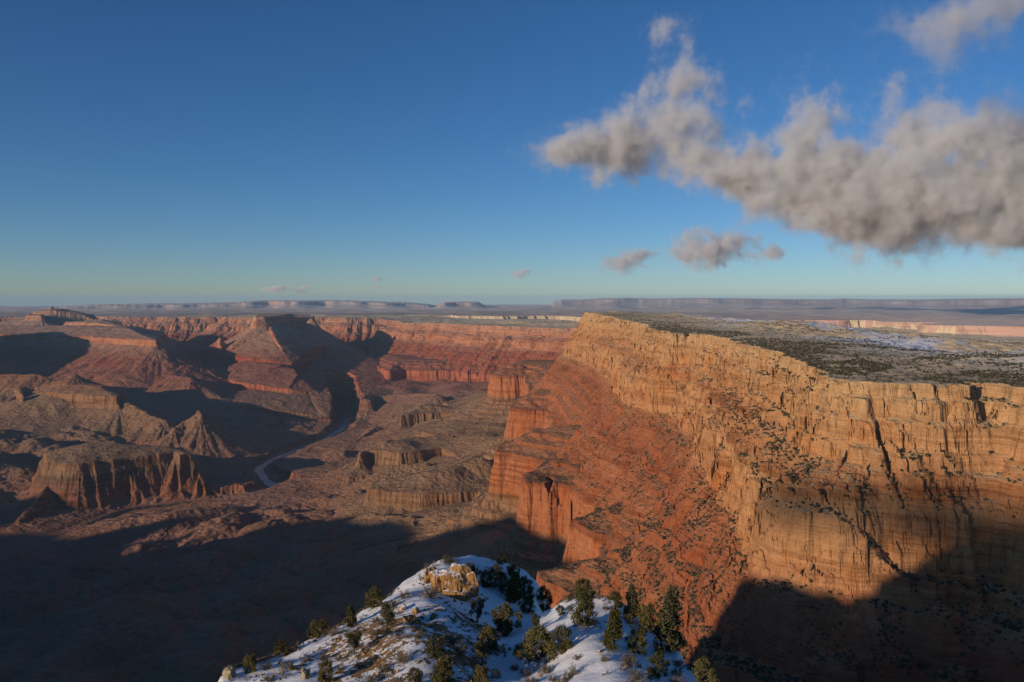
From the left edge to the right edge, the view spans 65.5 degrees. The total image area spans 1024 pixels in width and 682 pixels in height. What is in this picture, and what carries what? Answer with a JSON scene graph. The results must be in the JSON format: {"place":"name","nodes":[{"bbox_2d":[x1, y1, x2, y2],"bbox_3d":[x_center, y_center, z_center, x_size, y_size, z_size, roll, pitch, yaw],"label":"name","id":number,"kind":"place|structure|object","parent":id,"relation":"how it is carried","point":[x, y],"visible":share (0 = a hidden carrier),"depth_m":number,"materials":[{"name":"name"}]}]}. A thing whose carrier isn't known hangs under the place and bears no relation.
{"place":"outdoors","nodes":[
{"label":"outdoors","id":0,"kind":"place"},
{"bbox_2d":[0,306,207,376],"bbox_3d":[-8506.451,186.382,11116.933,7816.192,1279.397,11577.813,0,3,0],"label":"temple","id":1,"kind":"structure","parent":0,"point":[13,363],"depth_m":12531.81,"materials":[{"name":"stone"}]},
{"bbox_2d":[0,374,259,445],"bbox_3d":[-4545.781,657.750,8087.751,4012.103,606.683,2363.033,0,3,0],"label":"mesa","id":2,"kind":"structure","parent":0,"point":[41,406],"depth_m":7781.15,"materials":[{"name":"stone"}]},
{"bbox_2d":[0,322,279,422],"bbox_3d":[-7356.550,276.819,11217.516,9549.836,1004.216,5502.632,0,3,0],"label":"bench","id":3,"kind":"object","parent":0,"point":[150,363],"visible":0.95,"depth_m":10095.59,"materials":[{"name":"stone"}]},
{"bbox_2d":[121,399,176,444],"bbox_3d":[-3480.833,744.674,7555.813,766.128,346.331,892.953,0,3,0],"label":"spur","id":4,"kind":"structure","parent":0,"point":[144,426],"depth_m":7338.11,"materials":[{"name":"stone"}]},
{"bbox_2d":[151,410,283,462],"bbox_3d":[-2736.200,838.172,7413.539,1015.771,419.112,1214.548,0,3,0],"label":"pinnacle","id":5,"kind":"object","parent":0,"point":[199,433],"visible":0.94,"depth_m":7153.57,"materials":[{"name":"stone"}]},
{"bbox_2d":[85,405,349,524],"bbox_3d":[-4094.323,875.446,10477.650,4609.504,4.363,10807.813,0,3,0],"label":"river","id":6,"kind":"structure","parent":0,"point":[260,473],"depth_m":6560.93,"materials":[{"name":"grey liquid"}]},
{"bbox_2d":[0,393,493,681],"bbox_3d":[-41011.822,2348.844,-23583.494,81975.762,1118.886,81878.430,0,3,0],"label":"canyon floor","id":7,"kind":"structure","parent":0,"point":[197,594],"depth_m":3618.66,"materials":[{"name":"stone"}]},
{"bbox_2d":[29,441,213,513],"bbox_3d":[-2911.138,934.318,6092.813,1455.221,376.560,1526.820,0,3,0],"label":"fluted mesa","id":8,"kind":"structure","parent":7,"relation":"on","point":[109,477],"depth_m":5652.30,"materials":[{"name":"stone"}]},
{"bbox_2d":[192,313,401,433],"bbox_3d":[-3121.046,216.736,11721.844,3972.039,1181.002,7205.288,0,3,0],"label":"butte","id":9,"kind":"object","parent":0,"point":[298,369],"visible":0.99,"depth_m":10730.24,"materials":[{"name":"stone"}]},
{"bbox_2d":[116,370,536,580],"bbox_3d":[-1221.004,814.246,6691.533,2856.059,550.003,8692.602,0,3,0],"label":"canyon bench","id":10,"kind":"object","parent":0,"point":[298,476],"visible":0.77,"depth_m":5908.57,"materials":[{"name":"stone"}]},
{"bbox_2d":[218,555,695,681],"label":"snowy spur","id":11,"kind":"structure","parent":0,"point":[590,666],"depth_m":111.06,"materials":[{"name":"snow"}]},
{"bbox_2d":[222,665,235,678],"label":"boulder","id":12,"kind":"object","parent":11,"relation":"on","point":[228,671],"visible":0.95,"depth_m":107.28,"materials":[{"name":"stone"}]},
{"bbox_2d":[243,654,256,673],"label":"juniper tree","id":13,"kind":"object","parent":11,"relation":"on","point":[251,665],"visible":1,"depth_m":108.72,"materials":[{"name":"green plant"}]},
{"bbox_2d":[255,654,277,669],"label":"bare shrub","id":14,"kind":"object","parent":11,"relation":"on","point":[266,665],"visible":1,"depth_m":109.94,"materials":[{"name":"plant"}]},
{"bbox_2d":[262,673,276,681],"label":"shrub","id":15,"kind":"object","parent":11,"relation":"on","point":[268,679],"visible":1,"depth_m":104.55,"materials":[{"name":"green plant"}]},
{"bbox_2d":[273,639,290,656],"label":"juniper tree","id":16,"kind":"object","parent":11,"relation":"on","point":[280,648],"visible":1,"depth_m":119.51,"materials":[{"name":"green plant"}]},
{"bbox_2d":[278,660,295,671],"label":"shrub","id":17,"kind":"object","parent":11,"relation":"on","point":[289,665],"visible":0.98,"depth_m":108.13,"materials":[{"name":"green plant"}]},
{"bbox_2d":[284,638,301,653],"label":"bare shrub","id":18,"kind":"object","parent":11,"relation":"on","point":[292,649],"visible":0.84,"depth_m":120.86,"materials":[{"name":"plant"}]},
{"bbox_2d":[300,668,310,678],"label":"boulder","id":19,"kind":"object","parent":11,"relation":"on","point":[305,673],"visible":0.99,"depth_m":103.14,"materials":[{"name":"stone"}]},
{"bbox_2d":[301,655,311,662],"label":"shrub","id":20,"kind":"object","parent":11,"relation":"on","point":[308,658],"visible":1,"depth_m":111.54,"materials":[{"name":"green plant"}]},
{"bbox_2d":[306,618,331,638],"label":"juniper tree","id":21,"kind":"object","parent":11,"relation":"on","point":[321,624],"visible":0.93,"depth_m":127.36,"materials":[{"name":"green plant"}]},
{"bbox_2d":[317,651,327,659],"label":"shrub","id":22,"kind":"object","parent":11,"relation":"on","point":[323,655],"visible":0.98,"depth_m":111.59,"materials":[{"name":"green plant"}]},
{"bbox_2d":[316,659,334,681],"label":"juniper tree","id":23,"kind":"object","parent":11,"relation":"on","point":[329,670],"visible":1,"depth_m":101.03,"materials":[{"name":"green plant"}]},
{"bbox_2d":[321,624,344,635],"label":"bare shrub","id":24,"kind":"object","parent":11,"relation":"on","point":[332,633],"visible":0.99,"depth_m":123.16,"materials":[{"name":"plant"}]},
{"bbox_2d":[333,654,342,661],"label":"shrub","id":25,"kind":"object","parent":11,"relation":"on","point":[339,656],"visible":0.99,"depth_m":109.12,"materials":[{"name":"green plant"}]},
{"bbox_2d":[335,664,345,673],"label":"shrub","id":26,"kind":"object","parent":11,"relation":"on","point":[338,668],"visible":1,"depth_m":104.88,"materials":[{"name":"green plant"}]},
{"bbox_2d":[342,605,356,627],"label":"juniper tree","id":27,"kind":"object","parent":11,"relation":"on","point":[351,621],"visible":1,"depth_m":129.16,"materials":[{"name":"green plant"}]},
{"bbox_2d":[346,629,362,654],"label":"pinyon tree","id":28,"kind":"object","parent":11,"relation":"on","point":[353,641],"visible":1,"depth_m":109.38,"materials":[{"name":"green plant"}]},
{"bbox_2d":[352,660,364,669],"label":"shrub","id":29,"kind":"object","parent":11,"relation":"on","point":[357,664],"visible":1,"depth_m":104.93,"materials":[{"name":"green plant"}]},
{"bbox_2d":[361,672,377,681],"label":"shrub","id":30,"kind":"object","parent":11,"relation":"on","point":[369,679],"visible":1,"depth_m":99.34,"materials":[{"name":"green plant"}]},
{"bbox_2d":[366,640,380,645],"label":"shrub","id":31,"kind":"object","parent":11,"relation":"on","point":[372,643],"visible":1,"depth_m":110.70,"materials":[{"name":"green plant"}]},
{"bbox_2d":[364,586,383,608],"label":"juniper tree","id":32,"kind":"object","parent":11,"relation":"on","point":[372,595],"visible":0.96,"depth_m":138.04,"materials":[{"name":"green plant"}]},
{"bbox_2d":[369,628,383,636],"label":"shrub","id":33,"kind":"object","parent":11,"relation":"on","point":[377,632],"visible":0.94,"depth_m":115.21,"materials":[{"name":"green plant"}]},
{"bbox_2d":[375,663,391,673],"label":"shrub","id":34,"kind":"object","parent":11,"relation":"on","point":[385,669],"visible":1,"depth_m":101.59,"materials":[{"name":"green plant"}]},
{"bbox_2d":[378,601,397,629],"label":"pinyon tree","id":35,"kind":"object","parent":11,"relation":"on","point":[387,614],"visible":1,"depth_m":116.03,"materials":[{"name":"green plant"}]},
{"bbox_2d":[388,600,400,605],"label":"shrub","id":36,"kind":"object","parent":11,"relation":"on","point":[392,602],"visible":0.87,"depth_m":133.26,"materials":[{"name":"green plant"}]},
{"bbox_2d":[389,639,413,666],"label":"bare shrub","id":37,"kind":"object","parent":11,"relation":"on","point":[400,655],"visible":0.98,"depth_m":103.04,"materials":[{"name":"plant"}]},
{"bbox_2d":[398,604,406,610],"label":"boulder","id":38,"kind":"object","parent":11,"relation":"on","point":[401,607],"visible":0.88,"depth_m":127.15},
{"bbox_2d":[398,588,410,599],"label":"shrub","id":39,"kind":"object","parent":11,"relation":"on","point":[403,595],"visible":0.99,"depth_m":137.21,"materials":[{"name":"green plant"}]},
{"bbox_2d":[408,614,417,622],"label":"boulder","id":40,"kind":"object","parent":11,"relation":"on","point":[413,618],"visible":0.98,"depth_m":118.60,"materials":[{"name":"stone"}]},
{"bbox_2d":[406,666,423,681],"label":"juniper tree","id":41,"kind":"object","parent":11,"relation":"on","point":[416,676],"visible":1,"depth_m":97.27,"materials":[{"name":"green plant"}]},
{"bbox_2d":[412,607,420,613],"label":"boulder","id":42,"kind":"object","parent":11,"relation":"on","point":[416,610],"visible":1,"depth_m":122.83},
{"bbox_2d":[410,629,428,639],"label":"shrub","id":43,"kind":"object","parent":11,"relation":"on","point":[420,634],"visible":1,"depth_m":108.69,"materials":[{"name":"green plant"}]},
{"bbox_2d":[419,580,443,598],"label":"bare shrub","id":44,"kind":"object","parent":11,"relation":"on","point":[430,594],"visible":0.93,"depth_m":134.35,"materials":[{"name":"plant"}]},
{"bbox_2d":[423,633,448,665],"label":"pinyon tree","id":45,"kind":"object","parent":11,"relation":"on","point":[435,650],"visible":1,"depth_m":101.48,"materials":[{"name":"green plant"}]},
{"bbox_2d":[428,657,454,681],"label":"juniper tree","id":46,"kind":"object","parent":11,"relation":"on","point":[443,672],"visible":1,"depth_m":97.45,"materials":[{"name":"green plant"}]},
{"bbox_2d":[440,554,454,563],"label":"shrub","id":47,"kind":"object","parent":11,"relation":"on","point":[447,559],"visible":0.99,"depth_m":160.46,"materials":[{"name":"green plant"}]},
{"bbox_2d":[423,563,478,600],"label":"rock outcrop","id":48,"kind":"object","parent":11,"relation":"on","point":[458,581],"visible":0.88,"depth_m":141.58,"materials":[{"name":"stone"}]},
{"bbox_2d":[446,635,457,643],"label":"shrub","id":49,"kind":"object","parent":11,"relation":"on","point":[453,640],"visible":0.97,"depth_m":111.06,"materials":[{"name":"green plant"}]},
{"bbox_2d":[228,561,694,681],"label":"dry grass","id":50,"kind":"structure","parent":11,"relation":"on","point":[495,653],"depth_m":112.51,"materials":[{"name":"beige plant"}]},
{"bbox_2d":[453,642,470,655],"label":"shrub","id":51,"kind":"object","parent":11,"relation":"on","point":[461,651],"visible":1,"depth_m":107.98,"materials":[{"name":"green plant"}]},
{"bbox_2d":[236,562,695,681],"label":"rubble","id":52,"kind":"object","parent":11,"relation":"on","point":[390,652],"visible":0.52,"depth_m":112.78,"materials":[{"name":"stone"}]},
{"bbox_2d":[471,564,477,576],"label":"pine tree","id":53,"kind":"object","parent":11,"relation":"on","point":[473,568],"visible":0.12,"depth_m":144.78,"materials":[{"name":"green plant"}]},
{"bbox_2d":[467,596,486,621],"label":"pinyon tree","id":54,"kind":"object","parent":11,"relation":"on","point":[478,609],"visible":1,"depth_m":129.06,"materials":[{"name":"green plant"}]},
{"bbox_2d":[472,639,489,664],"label":"pinyon tree","id":55,"kind":"object","parent":11,"relation":"on","point":[482,650],"visible":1,"depth_m":107.56,"materials":[{"name":"green plant"}]},
{"bbox_2d":[473,664,488,681],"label":"juniper tree","id":56,"kind":"object","parent":11,"relation":"on","point":[481,675],"visible":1,"depth_m":98.96,"materials":[{"name":"green plant"}]},
{"bbox_2d":[480,569,493,587],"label":"juniper tree","id":57,"kind":"object","parent":11,"relation":"on","point":[484,581],"visible":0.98,"depth_m":152.51,"materials":[{"name":"green plant"}]},
{"bbox_2d":[476,624,501,647],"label":"juniper tree","id":58,"kind":"object","parent":11,"relation":"on","point":[487,631],"visible":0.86,"depth_m":113.43,"materials":[{"name":"green plant"}]},
{"bbox_2d":[491,668,501,677],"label":"boulder","id":59,"kind":"object","parent":11,"relation":"on","point":[495,673],"visible":0.96,"depth_m":103.40,"materials":[{"name":"stone"}]},
{"bbox_2d":[490,563,502,577],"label":"juniper tree","id":60,"kind":"object","parent":11,"relation":"on","point":[497,567],"visible":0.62,"depth_m":160.18,"materials":[{"name":"green plant"}]},
{"bbox_2d":[492,570,507,592],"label":"juniper tree","id":61,"kind":"object","parent":11,"relation":"on","point":[502,580],"visible":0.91,"depth_m":155.58,"materials":[{"name":"green plant"}]},
{"bbox_2d":[496,645,504,652],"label":"boulder","id":62,"kind":"object","parent":11,"relation":"on","point":[500,648],"visible":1,"depth_m":113.27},
{"bbox_2d":[496,556,505,564],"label":"juniper tree","id":63,"kind":"object","parent":11,"relation":"on","point":[501,560],"visible":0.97,"depth_m":168.06,"materials":[{"name":"green plant"}]},
{"bbox_2d":[490,601,524,635],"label":"juniper tree","id":64,"kind":"object","parent":11,"relation":"on","point":[500,620],"visible":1,"depth_m":126.64,"materials":[{"name":"green plant"}]},
{"bbox_2d":[506,564,520,576],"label":"juniper tree","id":65,"kind":"object","parent":11,"relation":"on","point":[512,568],"visible":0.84,"depth_m":164.09,"materials":[{"name":"green plant"}]},
{"bbox_2d":[510,663,518,669],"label":"shrub","id":66,"kind":"object","parent":11,"relation":"on","point":[513,667],"visible":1,"depth_m":108.30,"materials":[{"name":"green plant"}]},
{"bbox_2d":[504,571,527,603],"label":"juniper tree","id":67,"kind":"object","parent":11,"relation":"on","point":[513,593],"visible":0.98,"depth_m":152.03,"materials":[{"name":"green plant"}]},
{"bbox_2d":[513,642,526,658],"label":"juniper tree","id":68,"kind":"object","parent":11,"relation":"on","point":[517,651],"visible":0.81,"depth_m":110.56,"materials":[{"name":"green plant"}]},
{"bbox_2d":[518,667,531,677],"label":"shrub","id":69,"kind":"object","parent":11,"relation":"on","point":[526,671],"visible":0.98,"depth_m":103.42,"materials":[{"name":"green plant"}]},
{"bbox_2d":[517,592,535,613],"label":"juniper tree","id":70,"kind":"object","parent":11,"relation":"on","point":[529,602],"visible":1,"depth_m":147.76,"materials":[{"name":"green plant"}]},
{"bbox_2d":[518,575,534,593],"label":"juniper tree","id":71,"kind":"object","parent":11,"relation":"on","point":[530,588],"visible":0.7,"depth_m":157.94,"materials":[{"name":"green plant"}]},
{"bbox_2d":[524,676,537,681],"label":"shrub","id":72,"kind":"object","parent":11,"relation":"on","point":[533,680],"visible":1,"depth_m":97.77,"materials":[{"name":"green plant"}]},
{"bbox_2d":[530,613,539,627],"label":"pinyon tree","id":73,"kind":"object","parent":11,"relation":"on","point":[535,620],"visible":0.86,"depth_m":119.45,"materials":[{"name":"green plant"}]},
{"bbox_2d":[522,623,559,665],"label":"juniper tree","id":74,"kind":"object","parent":11,"relation":"on","point":[534,636],"visible":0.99,"depth_m":107.05,"materials":[{"name":"green plant"}]},
{"bbox_2d":[536,585,553,611],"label":"juniper tree","id":75,"kind":"object","parent":11,"relation":"on","point":[541,597],"visible":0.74,"depth_m":161.16,"materials":[{"name":"green plant"}]},
{"bbox_2d":[540,664,552,673],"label":"shrub","id":76,"kind":"object","parent":11,"relation":"on","point":[546,671],"visible":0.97,"depth_m":101.73,"materials":[{"name":"green plant"}]},
{"bbox_2d":[548,675,557,681],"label":"shrub","id":77,"kind":"object","parent":11,"relation":"on","point":[552,678],"visible":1,"depth_m":97.41,"materials":[{"name":"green plant"}]},
{"bbox_2d":[555,605,564,615],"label":"shrub","id":78,"kind":"object","parent":11,"relation":"on","point":[561,609],"visible":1,"depth_m":124.99,"materials":[{"name":"green plant"}]},
{"bbox_2d":[548,622,572,654],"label":"juniper tree","id":79,"kind":"object","parent":11,"relation":"on","point":[565,642],"visible":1,"depth_m":106.49,"materials":[{"name":"green plant"}]},
{"bbox_2d":[562,670,571,679],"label":"shrub","id":80,"kind":"object","parent":11,"relation":"on","point":[568,677],"visible":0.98,"depth_m":96.69,"materials":[{"name":"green plant"}]},
{"bbox_2d":[560,593,574,602],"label":"shrub","id":81,"kind":"object","parent":11,"relation":"on","point":[569,598],"visible":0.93,"depth_m":129.72,"materials":[{"name":"green plant"}]},
{"bbox_2d":[568,661,577,675],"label":"shrub","id":82,"kind":"object","parent":11,"relation":"on","point":[573,669],"visible":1,"depth_m":97.02,"materials":[{"name":"brown plant"}]},
{"bbox_2d":[567,587,597,626],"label":"juniper tree","id":83,"kind":"object","parent":11,"relation":"on","point":[586,599],"visible":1,"depth_m":112.12,"materials":[{"name":"green plant"}]},
{"bbox_2d":[574,578,592,595],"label":"juniper tree","id":84,"kind":"object","parent":11,"relation":"on","point":[583,583],"visible":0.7,"depth_m":128.86,"materials":[{"name":"green plant"}]},
{"bbox_2d":[600,654,609,661],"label":"shrub","id":85,"kind":"object","parent":11,"relation":"on","point":[602,659],"visible":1,"depth_m":98.35,"materials":[{"name":"grey plant"}]},
{"bbox_2d":[599,606,623,652],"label":"juniper tree","id":86,"kind":"object","parent":11,"relation":"on","point":[613,631],"visible":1,"depth_m":102.53,"materials":[{"name":"green plant"}]},
{"bbox_2d":[606,590,623,607],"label":"juniper tree","id":87,"kind":"object","parent":11,"relation":"on","point":[615,597],"visible":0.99,"depth_m":120.89,"materials":[{"name":"green plant"}]},
{"bbox_2d":[619,649,638,666],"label":"shrub","id":88,"kind":"object","parent":11,"relation":"on","point":[629,656],"visible":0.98,"depth_m":97.06,"materials":[{"name":"green plant"}]},
{"bbox_2d":[624,616,637,624],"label":"shrub","id":89,"kind":"object","parent":11,"relation":"on","point":[633,621],"visible":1,"depth_m":115.91,"materials":[{"name":"green plant"}]},
{"bbox_2d":[622,583,642,619],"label":"pine tree","id":90,"kind":"object","parent":11,"relation":"on","point":[630,609],"visible":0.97,"depth_m":116.84,"materials":[{"name":"green plant"}]},
{"bbox_2d":[624,625,648,655],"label":"juniper tree","id":91,"kind":"object","parent":11,"relation":"on","point":[640,638],"visible":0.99,"depth_m":104.37,"materials":[{"name":"green plant"}]},
{"bbox_2d":[626,664,646,681],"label":"shrub","id":92,"kind":"object","parent":11,"relation":"on","point":[635,677],"visible":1,"depth_m":91.97,"materials":[{"name":"brown plant"}]},
{"bbox_2d":[636,602,661,628],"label":"juniper tree","id":93,"kind":"object","parent":11,"relation":"on","point":[650,612],"visible":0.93,"depth_m":115.69,"materials":[{"name":"green plant"}]},
{"bbox_2d":[645,650,669,678],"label":"juniper tree","id":94,"kind":"object","parent":11,"relation":"on","point":[660,666],"visible":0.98,"depth_m":95.35,"materials":[{"name":"green plant"}]},
{"bbox_2d":[653,640,664,650],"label":"shrub","id":95,"kind":"object","parent":11,"relation":"on","point":[657,644],"visible":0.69,"depth_m":108.57,"materials":[{"name":"green plant"}]},
{"bbox_2d":[651,586,687,652],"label":"pine tree","id":96,"kind":"object","parent":11,"relation":"on","point":[666,633],"visible":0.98,"depth_m":106.87,"materials":[{"name":"green plant"}]},
{"bbox_2d":[670,666,683,677],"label":"shrub","id":97,"kind":"object","parent":11,"relation":"on","point":[676,671],"visible":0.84,"depth_m":98.81,"materials":[{"name":"green plant"}]},
{"bbox_2d":[668,670,688,681],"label":"bare shrub","id":98,"kind":"object","parent":11,"relation":"on","point":[675,679],"visible":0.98,"depth_m":95.14,"materials":[{"name":"plant"}]},
{"bbox_2d":[671,659,685,667],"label":"shrub","id":99,"kind":"object","parent":11,"relation":"on","point":[677,662],"visible":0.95,"depth_m":102.78,"materials":[{"name":"green plant"}]},
{"bbox_2d":[692,656,718,681],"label":"juniper tree","id":100,"kind":"object","parent":11,"relation":"on","point":[698,671],"visible":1,"depth_m":95.38,"materials":[{"name":"green plant"}]},
{"bbox_2d":[436,301,486,308],"bbox_3d":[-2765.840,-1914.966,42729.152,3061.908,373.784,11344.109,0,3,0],"label":"distant mesa","id":101,"kind":"structure","parent":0,"point":[462,304],"depth_m":39897.18,"materials":[{"name":"stone"}]},
{"bbox_2d":[326,351,630,616],"bbox_3d":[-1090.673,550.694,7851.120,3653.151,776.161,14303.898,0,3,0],"label":"redwall bench","id":102,"kind":"object","parent":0,"point":[511,498],"visible":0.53,"depth_m":3688.25,"materials":[{"name":"stone"}]},
{"bbox_2d":[0,311,1023,681],"bbox_3d":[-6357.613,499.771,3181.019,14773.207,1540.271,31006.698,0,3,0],"label":"canyon wall","id":103,"kind":"structure","parent":0,"point":[602,367],"depth_m":1285.74,"materials":[{"name":"stone"}]},
{"bbox_2d":[0,303,1023,337],"bbox_3d":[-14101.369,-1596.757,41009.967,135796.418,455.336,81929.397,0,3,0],"label":"desert plain","id":104,"kind":"structure","parent":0,"point":[1001,322],"depth_m":24523.55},
{"bbox_2d":[0,0,1023,305],"label":"sky","id":105,"kind":"structure","parent":0,"point":[433,152],"materials":[{"name":"blue"}]},
{"bbox_2d":[59,298,1023,309],"bbox_3d":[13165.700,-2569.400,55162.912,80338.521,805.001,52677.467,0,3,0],"label":"distant cliffs","id":106,"kind":"structure","parent":0,"point":[682,303],"depth_m":41304.25,"materials":[{"name":"stone"}]},
{"bbox_2d":[96,311,1023,388],"bbox_3d":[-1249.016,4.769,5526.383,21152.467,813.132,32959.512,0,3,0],"label":"rim plateau","id":107,"kind":"structure","parent":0,"point":[976,342],"depth_m":3088.87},
{"bbox_2d":[463,312,1023,681],"bbox_3d":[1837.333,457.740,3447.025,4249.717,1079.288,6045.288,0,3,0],"label":"scrub","id":108,"kind":"object","parent":107,"relation":"on","point":[883,367],"visible":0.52,"depth_m":1508.92,"materials":[{"name":"green plant"}]}
]}

